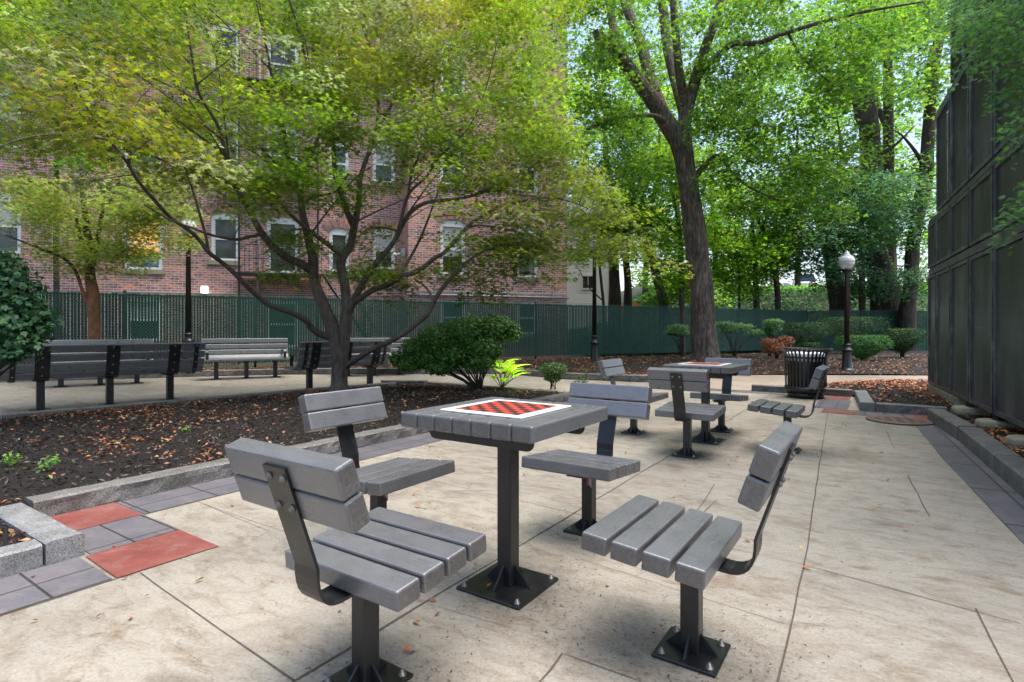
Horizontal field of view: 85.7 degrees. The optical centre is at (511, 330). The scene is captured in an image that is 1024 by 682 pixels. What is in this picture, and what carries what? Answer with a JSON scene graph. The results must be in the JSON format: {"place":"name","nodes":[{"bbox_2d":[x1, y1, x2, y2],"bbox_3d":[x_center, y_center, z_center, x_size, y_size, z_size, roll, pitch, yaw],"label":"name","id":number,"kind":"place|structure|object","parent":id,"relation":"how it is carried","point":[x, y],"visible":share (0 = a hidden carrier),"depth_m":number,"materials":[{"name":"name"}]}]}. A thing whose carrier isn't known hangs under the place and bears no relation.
{"place":"outdoors","nodes":[
{"label":"outdoors","id":0,"kind":"place"},
{"bbox_2d":[0,381,562,546],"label":"mulch bed","id":1,"kind":"object","parent":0,"point":[98,470],"visible":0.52,"depth_m":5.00,"materials":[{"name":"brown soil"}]},
{"bbox_2d":[0,245,64,375],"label":"holly bush","id":2,"kind":"object","parent":1,"relation":"on","point":[26,327],"visible":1,"depth_m":5.53,"materials":[{"name":"green plant"}]},
{"bbox_2d":[0,383,561,542],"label":"leaf litter","id":3,"kind":"object","parent":1,"relation":"on","point":[12,534],"visible":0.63,"depth_m":6.01,"materials":[{"name":"brown plant"}]},
{"bbox_2d":[0,0,695,391],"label":"spreading maple","id":4,"kind":"object","parent":1,"relation":"on","point":[114,30],"visible":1,"depth_m":7.58,"materials":[{"name":"green plant"}]},
{"bbox_2d":[388,312,522,389],"bbox_3d":[-0.956,0.350,9.220,2.281,1.323,1.142,0,0,0],"label":"rounded bush","id":5,"kind":"object","parent":1,"relation":"on","point":[465,350],"visible":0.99,"depth_m":9.02,"materials":[{"name":"green plant"}]},
{"bbox_2d":[484,359,531,387],"bbox_3d":[-0.149,0.749,9.489,1.009,0.512,0.946,0,0,0],"label":"hosta","id":6,"kind":"object","parent":1,"relation":"on","point":[509,366],"visible":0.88,"depth_m":9.43,"materials":[{"name":"green plant"}]},
{"bbox_2d":[538,361,567,388],"bbox_3d":[0.719,0.786,9.608,0.558,0.496,0.509,0,0,-21],"label":"clipped bush","id":7,"kind":"object","parent":1,"relation":"on","point":[558,372],"visible":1,"depth_m":9.51,"materials":[{"name":"green plant"}]},
{"bbox_2d":[0,0,568,364],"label":"brick apartment building","id":8,"kind":"structure","parent":0,"point":[217,278],"depth_m":19.09,"materials":[{"name":"red brick"}]},
{"bbox_2d":[0,181,25,257],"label":"window","id":9,"kind":"structure","parent":8,"relation":"in","point":[5,241],"depth_m":16.61,"materials":[{"name":"white paint"}]},
{"bbox_2d":[0,79,28,153],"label":"window","id":10,"kind":"structure","parent":8,"relation":"in","point":[2,100],"depth_m":16.58,"materials":[{"name":"white glass"}]},
{"bbox_2d":[120,204,164,274],"bbox_3d":[-11.820,-2.945,17.713,1.467,2.290,0.593,0,0,0],"label":"window","id":11,"kind":"structure","parent":8,"relation":"in","point":[159,270],"depth_m":17.79,"materials":[{"name":"glass"}]},
{"bbox_2d":[203,202,245,265],"bbox_3d":[-9.651,-3.235,18.609,1.396,2.110,0.426,0,0,-18],"label":"window","id":12,"kind":"structure","parent":8,"relation":"in","point":[225,249],"depth_m":18.55,"materials":[{"name":"grey glass"}]},
{"bbox_2d":[204,12,245,75],"bbox_3d":[-9.651,-9.575,18.609,1.396,2.110,0.426,0,0,-18],"label":"window","id":13,"kind":"structure","parent":8,"relation":"in","point":[227,35],"depth_m":18.59,"materials":[{"name":"white glass"}]},
{"bbox_2d":[262,207,299,273],"bbox_3d":[-7.970,-3.050,19.214,1.521,2.420,0.490,0,0,-15],"label":"window","id":14,"kind":"structure","parent":8,"relation":"in","point":[290,223],"depth_m":19.17,"materials":[{"name":"white paint"}]},
{"bbox_2d":[264,23,304,83],"bbox_3d":[-7.935,-9.390,19.113,1.435,2.420,0.580,0,0,0],"label":"window","id":15,"kind":"structure","parent":8,"relation":"in","point":[277,59],"depth_m":19.18,"materials":[{"name":"grey glass"}]},
{"bbox_2d":[321,218,351,275],"bbox_3d":[-6.214,-2.970,19.827,1.266,2.040,0.363,0,0,-20],"label":"window","id":16,"kind":"structure","parent":8,"relation":"in","point":[330,226],"depth_m":19.76,"materials":[{"name":"white paint"}]},
{"bbox_2d":[365,219,397,272],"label":"window","id":17,"kind":"structure","parent":8,"relation":"in","point":[378,240],"depth_m":20.34,"materials":[{"name":"white paint"}]},
{"bbox_2d":[366,134,399,186],"bbox_3d":[-4.741,-6.258,20.375,1.326,1.976,0.403,0,0,-19],"label":"window","id":18,"kind":"structure","parent":8,"relation":"in","point":[383,174],"depth_m":20.34,"materials":[{"name":"white glass"}]},
{"bbox_2d":[434,210,472,278],"bbox_3d":[-2.114,-3.030,19.620,1.449,2.420,0.456,0,0,-17],"label":"window","id":19,"kind":"structure","parent":8,"relation":"in","point":[449,225],"depth_m":19.56,"materials":[{"name":"white paint"}]},
{"bbox_2d":[0,374,1023,681],"bbox_3d":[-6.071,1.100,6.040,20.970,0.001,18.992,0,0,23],"label":"plaza","id":20,"kind":"structure","parent":0,"point":[962,544],"depth_m":2.37,"materials":[{"name":"concrete"}]},
{"bbox_2d":[0,539,42,577],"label":"granite kerb","id":21,"kind":"structure","parent":20,"relation":"on","point":[20,557],"depth_m":2.51,"materials":[{"name":"grey stone"}]},
{"bbox_2d":[0,503,84,565],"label":"granite kerb","id":22,"kind":"structure","parent":20,"relation":"on","point":[59,541],"depth_m":2.70,"materials":[{"name":"grey stone"}]},
{"bbox_2d":[0,557,111,614],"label":"paving band","id":23,"kind":"object","parent":20,"relation":"on","point":[48,582],"visible":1,"depth_m":2.40,"materials":[{"name":"grey stone"}]},
{"bbox_2d":[0,372,192,382],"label":"granite kerb","id":24,"kind":"structure","parent":20,"relation":"on","point":[182,374],"depth_m":12.45,"materials":[{"name":"grey stone"}]},
{"bbox_2d":[42,339,153,387],"bbox_3d":[-8.248,0.648,11.047,1.830,0.904,0.668,0,0,-37],"label":"park bench","id":25,"kind":"object","parent":20,"relation":"on","point":[99,378],"visible":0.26,"depth_m":11.16,"materials":[{"name":"grey wood"}]},
{"bbox_2d":[0,342,205,410],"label":"park bench","id":26,"kind":"object","parent":20,"relation":"on","point":[44,369],"visible":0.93,"depth_m":7.95,"materials":[{"name":"grey wood"}]},
{"bbox_2d":[78,514,177,553],"bbox_3d":[-2.128,1.096,2.988,0.440,0.001,0.405,0,0,34],"label":"paving inset","id":27,"kind":"object","parent":20,"relation":"on","point":[102,537],"visible":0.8,"depth_m":2.99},
{"bbox_2d":[51,502,216,577],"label":"red paving","id":28,"kind":"structure","parent":20,"relation":"on","point":[127,559],"depth_m":2.79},
{"bbox_2d":[2,387,328,418],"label":"granite kerb","id":29,"kind":"structure","parent":20,"relation":"on","point":[53,411],"depth_m":7.41,"materials":[{"name":"grey stone"}]},
{"bbox_2d":[24,424,427,516],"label":"granite kerb","id":30,"kind":"structure","parent":20,"relation":"on","point":[54,503],"depth_m":3.73,"materials":[{"name":"grey stone"}]},
{"bbox_2d":[201,338,289,379],"bbox_3d":[-6.078,0.648,12.627,1.830,0.904,0.668,0,0,-29],"label":"park bench","id":31,"kind":"object","parent":20,"relation":"on","point":[247,353],"visible":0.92,"depth_m":12.73,"materials":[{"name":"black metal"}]},
{"bbox_2d":[284,340,390,387],"bbox_3d":[-3.183,0.648,10.222,0.668,0.904,1.830,0,0,44],"label":"park bench","id":32,"kind":"object","parent":20,"relation":"on","point":[312,362],"visible":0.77,"depth_m":9.78,"materials":[{"name":"grey wood"}]},
{"bbox_2d":[116,401,567,513],"bbox_3d":[-0.544,1.096,6.096,0.400,0.001,6.500,0,0,34],"label":"paving band","id":33,"kind":"object","parent":20,"relation":"on","point":[173,497],"visible":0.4,"depth_m":3.79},
{"bbox_2d":[224,437,486,681],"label":"chess chair","id":34,"kind":"object","parent":20,"relation":"on","point":[370,562],"visible":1,"depth_m":1.59,"materials":[{"name":"grey wood"}]},
{"bbox_2d":[298,386,454,510],"bbox_3d":[-0.684,0.709,2.796,0.609,0.780,0.510,0,0,34],"label":"chess chair","id":35,"kind":"object","parent":20,"relation":"on","point":[342,412],"visible":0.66,"depth_m":2.80,"materials":[{"name":"grey plastic"}]},
{"bbox_2d":[348,338,408,375],"bbox_3d":[-3.349,0.648,13.417,1.830,0.904,0.668,0,0,-18],"label":"park bench","id":36,"kind":"object","parent":20,"relation":"on","point":[397,343],"visible":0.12,"depth_m":13.63,"materials":[{"name":"grey wood"}]},
{"bbox_2d":[30,400,905,652],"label":"loose leaves","id":37,"kind":"object","parent":20,"relation":"on","point":[431,599],"visible":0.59,"depth_m":2.44,"materials":[{"name":"brown plant"}]},
{"bbox_2d":[22,401,981,681],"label":"plant crumbs","id":38,"kind":"object","parent":20,"relation":"on","point":[600,595],"visible":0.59,"depth_m":2.08,"materials":[{"name":"brown plant"}]},
{"bbox_2d":[401,397,607,609],"bbox_3d":[-0.016,0.716,2.381,0.644,0.767,0.645,0,0,34],"label":"chess table","id":39,"kind":"object","parent":20,"relation":"on","point":[509,428],"visible":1,"depth_m":2.31,"materials":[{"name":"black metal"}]},
{"bbox_2d":[521,382,651,535],"bbox_3d":[0.429,0.709,3.041,0.510,0.780,0.609,0,0,34],"label":"chess chair","id":40,"kind":"object","parent":20,"relation":"on","point":[618,401],"visible":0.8,"depth_m":3.06,"materials":[{"name":"grey plastic"}]},
{"bbox_2d":[597,358,668,434],"bbox_3d":[1.293,0.709,5.907,0.609,0.780,0.510,0,0,35],"label":"chess chair","id":41,"kind":"object","parent":20,"relation":"on","point":[611,368],"visible":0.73,"depth_m":5.88,"materials":[{"name":"grey plastic"}]},
{"bbox_2d":[647,367,725,458],"bbox_3d":[1.532,0.709,4.828,0.510,0.780,0.609,0,0,35],"label":"chess chair","id":42,"kind":"object","parent":20,"relation":"on","point":[678,382],"visible":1,"depth_m":4.68,"materials":[{"name":"grey plastic"}]},
{"bbox_2d":[581,421,802,677],"bbox_3d":[0.622,0.709,1.878,0.609,0.780,0.510,0,0,34],"label":"chess chair","id":43,"kind":"object","parent":20,"relation":"on","point":[692,548],"visible":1,"depth_m":1.81,"materials":[{"name":"grey wood"}]},
{"bbox_2d":[663,362,747,444],"bbox_3d":[1.924,0.716,5.481,0.644,0.767,0.645,0,0,36],"label":"chess table","id":44,"kind":"object","parent":20,"relation":"on","point":[720,370],"visible":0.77,"depth_m":5.38,"materials":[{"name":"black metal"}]},
{"bbox_2d":[690,358,751,432],"bbox_3d":[2.294,0.709,6.029,0.510,0.780,0.609,0,0,35],"label":"chess chair","id":45,"kind":"object","parent":20,"relation":"on","point":[723,397],"visible":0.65,"depth_m":6.01,"materials":[{"name":"grey wood"}]},
{"bbox_2d":[747,365,828,453],"bbox_3d":[2.524,0.709,5.028,0.609,0.780,0.510,0,0,35],"label":"chess chair","id":46,"kind":"object","parent":20,"relation":"on","point":[788,412],"visible":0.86,"depth_m":4.91,"materials":[{"name":"grey plastic"}]},
{"bbox_2d":[779,347,832,398],"bbox_3d":[4.800,0.696,9.020,0.779,0.801,0.779,0,0,0],"label":"litter bin","id":47,"kind":"object","parent":20,"relation":"on","point":[801,367],"visible":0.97,"depth_m":8.80,"materials":[{"name":"black metal"}]},
{"bbox_2d":[815,399,850,409],"bbox_3d":[4.769,1.095,8.188,0.410,0.001,1.180,0,0,34],"label":"paving band","id":48,"kind":"object","parent":20,"relation":"on","point":[833,404],"visible":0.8,"depth_m":8.12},
{"bbox_2d":[855,390,874,411],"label":"granite kerb","id":49,"kind":"structure","parent":20,"relation":"on","point":[864,400],"depth_m":7.67,"materials":[{"name":"grey stone"}]},
{"bbox_2d":[821,395,926,418],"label":"red paving","id":50,"kind":"structure","parent":20,"relation":"on","point":[841,411],"depth_m":7.51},
{"bbox_2d":[865,415,933,424],"bbox_3d":[4.680,1.086,6.665,0.690,0.013,0.690,0,0,26],"label":"drain cover","id":51,"kind":"object","parent":20,"relation":"on","point":[899,420],"visible":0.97,"depth_m":6.61,"materials":[{"name":"metal"}]},
{"bbox_2d":[876,402,946,414],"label":"granite kerb","id":52,"kind":"structure","parent":20,"relation":"on","point":[899,408],"depth_m":7.23,"materials":[{"name":"grey stone"}]},
{"bbox_2d":[916,424,1023,542],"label":"paving band","id":53,"kind":"object","parent":20,"relation":"on","point":[1000,497],"visible":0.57,"depth_m":4.05,"materials":[{"name":"grey stone"}]},
{"bbox_2d":[927,408,977,439],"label":"granite kerb","id":54,"kind":"structure","parent":53,"relation":"on","point":[949,423],"depth_m":5.96,"materials":[{"name":"grey stone"}]},
{"bbox_2d":[959,427,1021,471],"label":"granite kerb","id":55,"kind":"structure","parent":53,"relation":"on","point":[985,448],"depth_m":4.71,"materials":[{"name":"grey stone"}]},
{"bbox_2d":[995,455,1023,497],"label":"granite kerb","id":56,"kind":"structure","parent":53,"relation":"on","point":[1009,470],"depth_m":3.92,"materials":[{"name":"grey stone"}]},
{"bbox_2d":[19,364,1018,418],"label":"ground","id":57,"kind":"structure","parent":0,"point":[229,365],"depth_m":14.28,"materials":[{"name":"soil"}]},
{"bbox_2d":[0,0,222,338],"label":"street tree","id":58,"kind":"object","parent":57,"relation":"on","point":[56,284],"visible":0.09,"depth_m":15.16,"materials":[{"name":"green plant"}]},
{"bbox_2d":[193,368,292,376],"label":"granite kerb","id":59,"kind":"structure","parent":57,"relation":"on","point":[237,372],"depth_m":13.35,"materials":[{"name":"grey stone"}]},
{"bbox_2d":[293,368,424,374],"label":"granite kerb","id":60,"kind":"structure","parent":57,"relation":"on","point":[325,371],"depth_m":13.84,"materials":[{"name":"grey stone"}]},
{"bbox_2d":[2,289,927,367],"bbox_3d":[-0.205,0.095,18.247,50.517,2.210,4.308,0,0,-22],"label":"slatted fence","id":61,"kind":"object","parent":57,"relation":"on","point":[444,311],"visible":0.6,"depth_m":17.42,"materials":[{"name":"green metal"}]},
{"bbox_2d":[567,373,630,381],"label":"granite kerb","id":62,"kind":"structure","parent":57,"relation":"on","point":[598,377],"depth_m":12.07,"materials":[{"name":"grey stone"}]},
{"bbox_2d":[622,138,750,354],"bbox_3d":[7.176,-3.470,22.700,5.919,9.341,6.438,0,0,0],"label":"dark pole maple","id":63,"kind":"object","parent":57,"relation":"on","point":[682,284],"visible":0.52,"depth_m":21.93,"materials":[{"name":"green plant"}]},
{"bbox_2d":[752,384,851,396],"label":"granite kerb","id":64,"kind":"structure","parent":57,"relation":"on","point":[780,389],"depth_m":9.67,"materials":[{"name":"grey stone"}]},
{"bbox_2d":[800,163,935,326],"bbox_3d":[15.715,-2.980,23.901,7.282,8.361,4.144,0,0,0],"label":"understory tree","id":65,"kind":"object","parent":57,"relation":"on","point":[875,215],"visible":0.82,"depth_m":23.48,"materials":[{"name":"green plant"}]},
{"bbox_2d":[883,0,950,350],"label":"leaning maple","id":66,"kind":"object","parent":57,"relation":"on","point":[907,314],"visible":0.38,"depth_m":25.21,"materials":[{"name":"green plant"}]},
{"bbox_2d":[927,384,965,404],"bbox_3d":[6.583,1.018,8.346,0.170,0.205,2.300,0,0,29],"label":"concrete footing","id":67,"kind":"object","parent":57,"relation":"on","point":[951,398],"visible":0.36,"depth_m":7.97,"materials":[{"name":"grey concrete"}]},
{"bbox_2d":[928,0,1023,427],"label":"louvred screen","id":68,"kind":"object","parent":67,"relation":"on","point":[975,322],"visible":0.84,"depth_m":6.63,"materials":[{"name":"grey metal"}]},
{"bbox_2d":[951,401,989,418],"bbox_3d":[5.780,1.002,6.962,0.380,0.235,0.380,0,0,0],"label":"rock","id":69,"kind":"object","parent":57,"relation":"on","point":[970,408],"depth_m":6.88,"materials":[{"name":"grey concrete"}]},
{"bbox_2d":[925,0,1023,256],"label":"arborvitae","id":70,"kind":"object","parent":57,"relation":"on","point":[991,18],"visible":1,"depth_m":4.14,"materials":[{"name":"green plant"}]},
{"bbox_2d":[975,412,1020,430],"bbox_3d":[5.201,1.002,5.911,0.380,0.235,0.380,0,0,0],"label":"rock","id":71,"kind":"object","parent":57,"relation":"on","point":[980,423],"depth_m":5.84,"materials":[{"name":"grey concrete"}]},
{"bbox_2d":[203,350,927,374],"bbox_3d":[4.613,0.988,18.709,39.970,0.224,13.790,0,0,-5],"label":"mulch bed","id":72,"kind":"object","parent":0,"point":[881,356],"visible":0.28,"depth_m":15.22,"materials":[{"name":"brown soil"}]},
{"bbox_2d":[0,165,215,369],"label":"maple","id":73,"kind":"object","parent":72,"relation":"on","point":[89,248],"visible":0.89,"depth_m":11.66,"materials":[{"name":"green plant"}]},
{"bbox_2d":[180,216,196,365],"bbox_3d":[-7.950,-0.902,13.550,0.366,3.805,0.366,0,0,0],"label":"street lamp","id":74,"kind":"object","parent":72,"relation":"on","point":[188,334],"visible":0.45,"depth_m":13.50,"materials":[{"name":"black metal"}]},
{"bbox_2d":[588,235,598,361],"bbox_3d":[2.330,-0.823,15.600,0.366,3.805,0.366,0,0,0],"label":"street lamp","id":75,"kind":"object","parent":72,"relation":"on","point":[594,342],"visible":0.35,"depth_m":15.55,"materials":[{"name":"black metal"}]},
{"bbox_2d":[663,324,689,356],"bbox_3d":[5.714,0.358,18.790,1.143,1.172,0.809,0,0,0],"label":"airy shrub","id":76,"kind":"object","parent":72,"relation":"on","point":[680,330],"visible":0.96,"depth_m":18.70,"materials":[{"name":"green plant"}]},
{"bbox_2d":[450,0,949,359],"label":"shaggy maple","id":77,"kind":"object","parent":72,"relation":"on","point":[678,134],"visible":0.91,"depth_m":15.69,"materials":[{"name":"green plant"}]},
{"bbox_2d":[716,320,764,355],"bbox_3d":[7.690,0.297,18.796,1.845,1.265,0.835,0,0,0],"label":"airy shrub","id":78,"kind":"object","parent":72,"relation":"on","point":[731,326],"visible":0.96,"depth_m":18.72,"materials":[{"name":"green plant"}]},
{"bbox_2d":[761,318,784,355],"bbox_3d":[8.897,0.256,18.811,0.720,1.348,0.765,0,0,0],"label":"airy shrub","id":79,"kind":"object","parent":72,"relation":"on","point":[772,326],"visible":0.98,"depth_m":18.67,"materials":[{"name":"green plant"}]},
{"bbox_2d":[760,335,795,357],"bbox_3d":[8.417,0.546,17.421,1.072,0.822,0.846,0,0,0],"label":"orange bush","id":80,"kind":"object","parent":72,"relation":"on","point":[782,343],"visible":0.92,"depth_m":17.34,"materials":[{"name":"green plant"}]},
{"bbox_2d":[780,321,835,351],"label":"clipped yew","id":81,"kind":"object","parent":72,"relation":"on","point":[817,330],"visible":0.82,"depth_m":18.76,"materials":[{"name":"green plant"}]},
{"bbox_2d":[839,251,854,369],"bbox_3d":[8.620,-0.480,14.200,0.366,3.120,0.366,0,0,0],"label":"street lamp","id":82,"kind":"object","parent":72,"relation":"on","point":[846,261],"visible":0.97,"depth_m":14.14,"materials":[{"name":"black metal"}]},
{"bbox_2d":[814,316,891,341],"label":"clipped yew","id":83,"kind":"object","parent":72,"relation":"on","point":[840,331],"visible":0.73,"depth_m":20.65,"materials":[{"name":"green plant"}]},
{"bbox_2d":[832,334,894,359],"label":"clipped yew","id":84,"kind":"object","parent":72,"relation":"on","point":[861,352],"visible":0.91,"depth_m":16.21,"materials":[{"name":"green plant"}]},
{"bbox_2d":[880,327,926,357],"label":"clipped yew","id":85,"kind":"object","parent":72,"relation":"on","point":[903,346],"visible":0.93,"depth_m":17.78,"materials":[{"name":"green plant"}]},
{"bbox_2d":[219,285,927,368],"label":"embankment","id":86,"kind":"structure","parent":0,"point":[636,292],"depth_m":31.01,"materials":[{"name":"soil"}]},
{"bbox_2d":[567,196,608,331],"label":"white house","id":87,"kind":"structure","parent":86,"relation":"on","point":[579,291],"depth_m":30.01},
{"bbox_2d":[567,200,623,303],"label":"crooked sapling","id":88,"kind":"object","parent":86,"relation":"on","point":[602,298],"visible":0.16,"depth_m":22.48,"materials":[{"name":"green plant"}]},
{"bbox_2d":[567,118,661,343],"bbox_3d":[4.030,-4.593,24.510,5.462,11.586,6.086,0,0,0],"label":"thick dark tree","id":89,"kind":"object","parent":86,"relation":"on","point":[614,299],"visible":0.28,"depth_m":24.43,"materials":[{"name":"green plant"}]},
{"bbox_2d":[567,40,698,294],"bbox_3d":[7.901,-8.962,38.026,12.256,20.325,9.034,0,0,0],"label":"distant tree","id":90,"kind":"object","parent":86,"relation":"on","point":[631,91],"visible":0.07,"depth_m":36.61,"materials":[{"name":"green plant"}]},
{"bbox_2d":[600,182,669,337],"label":"second dark tree","id":91,"kind":"object","parent":86,"relation":"on","point":[627,302],"visible":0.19,"depth_m":25.83,"materials":[{"name":"green plant"}]},
{"bbox_2d":[594,97,699,306],"bbox_3d":[6.171,-4.584,24.191,5.380,11.573,5.613,0,0,0],"label":"leaning shaggy tree","id":92,"kind":"object","parent":86,"relation":"on","point":[638,232],"visible":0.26,"depth_m":23.58,"materials":[{"name":"green plant"}]},
{"bbox_2d":[630,182,764,308],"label":"distant tree","id":93,"kind":"object","parent":86,"relation":"on","point":[651,287],"visible":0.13,"depth_m":31.06,"materials":[{"name":"green plant"}]},
{"bbox_2d":[635,84,798,270],"bbox_3d":[14.672,-8.898,40.030,12.044,20.197,8.793,0,0,0],"label":"distant tree","id":94,"kind":"object","parent":86,"relation":"on","point":[733,150],"visible":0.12,"depth_m":38.86,"materials":[{"name":"green plant"}]},
{"bbox_2d":[708,199,770,352],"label":"thin sapling","id":95,"kind":"object","parent":86,"relation":"on","point":[740,279],"visible":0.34,"depth_m":24.62,"materials":[{"name":"green plant"}]},
{"bbox_2d":[568,287,927,356],"bbox_3d":[14.661,-0.753,29.704,26.870,3.944,12.038,0,0,-13],"label":"ivy ground cover","id":96,"kind":"object","parent":86,"relation":"on","point":[798,290],"visible":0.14,"depth_m":31.45,"materials":[{"name":"green plant"}]},
{"bbox_2d":[571,0,927,349],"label":"triple trunk maple","id":97,"kind":"object","parent":86,"relation":"on","point":[869,116],"visible":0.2,"depth_m":26.52,"materials":[{"name":"green plant"}]},
{"bbox_2d":[706,174,801,352],"bbox_3d":[11.151,-3.016,25.813,4.526,8.432,7.885,0,0,22],"label":"young maple","id":98,"kind":"object","parent":86,"relation":"on","point":[756,290],"visible":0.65,"depth_m":24.35,"materials":[{"name":"green plant"}]},
{"bbox_2d":[739,169,826,309],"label":"bank sapling","id":99,"kind":"object","parent":86,"relation":"on","point":[777,290],"visible":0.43,"depth_m":24.52,"materials":[{"name":"green plant"}]},
{"bbox_2d":[736,41,854,286],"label":"distant tree","id":100,"kind":"object","parent":86,"relation":"on","point":[798,281],"visible":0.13,"depth_m":40.55,"materials":[{"name":"green plant"}]},
{"bbox_2d":[752,119,889,332],"bbox_3d":[15.411,-4.968,27.183,5.264,12.344,9.970,0,0,43],"label":"forked maple","id":101,"kind":"object","parent":86,"relation":"on","point":[836,301],"visible":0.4,"depth_m":25.82,"materials":[{"name":"green plant"}]},
{"bbox_2d":[829,120,899,330],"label":"tree","id":102,"kind":"object","parent":86,"relation":"on","point":[862,305],"visible":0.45,"depth_m":26.32,"materials":[{"name":"green plant"}]},
{"bbox_2d":[828,62,949,264],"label":"distant tree","id":103,"kind":"object","parent":86,"relation":"on","point":[904,129],"visible":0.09,"depth_m":42.97,"materials":[{"name":"green plant"}]},
{"bbox_2d":[871,0,935,275],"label":"slim maple","id":104,"kind":"object","parent":86,"relation":"on","point":[891,161],"visible":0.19,"depth_m":28.78,"materials":[{"name":"green plant"}]},
{"bbox_2d":[567,0,951,290],"label":"sky","id":105,"kind":"structure","parent":0,"point":[911,139],"materials":[{"name":"white"}]},
{"bbox_2d":[710,375,927,390],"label":"path","id":106,"kind":"structure","parent":0,"point":[745,383],"depth_m":12.23,"materials":[{"name":"beige concrete"}]},
{"bbox_2d":[827,379,1023,457],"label":"mulch bed","id":107,"kind":"object","parent":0,"point":[900,393],"visible":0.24,"depth_m":8.22,"materials":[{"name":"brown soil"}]},
{"bbox_2d":[771,378,1023,455],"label":"leaf litter","id":108,"kind":"object","parent":107,"relation":"on","point":[1004,431],"visible":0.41,"depth_m":9.20,"materials":[{"name":"brown plant"}]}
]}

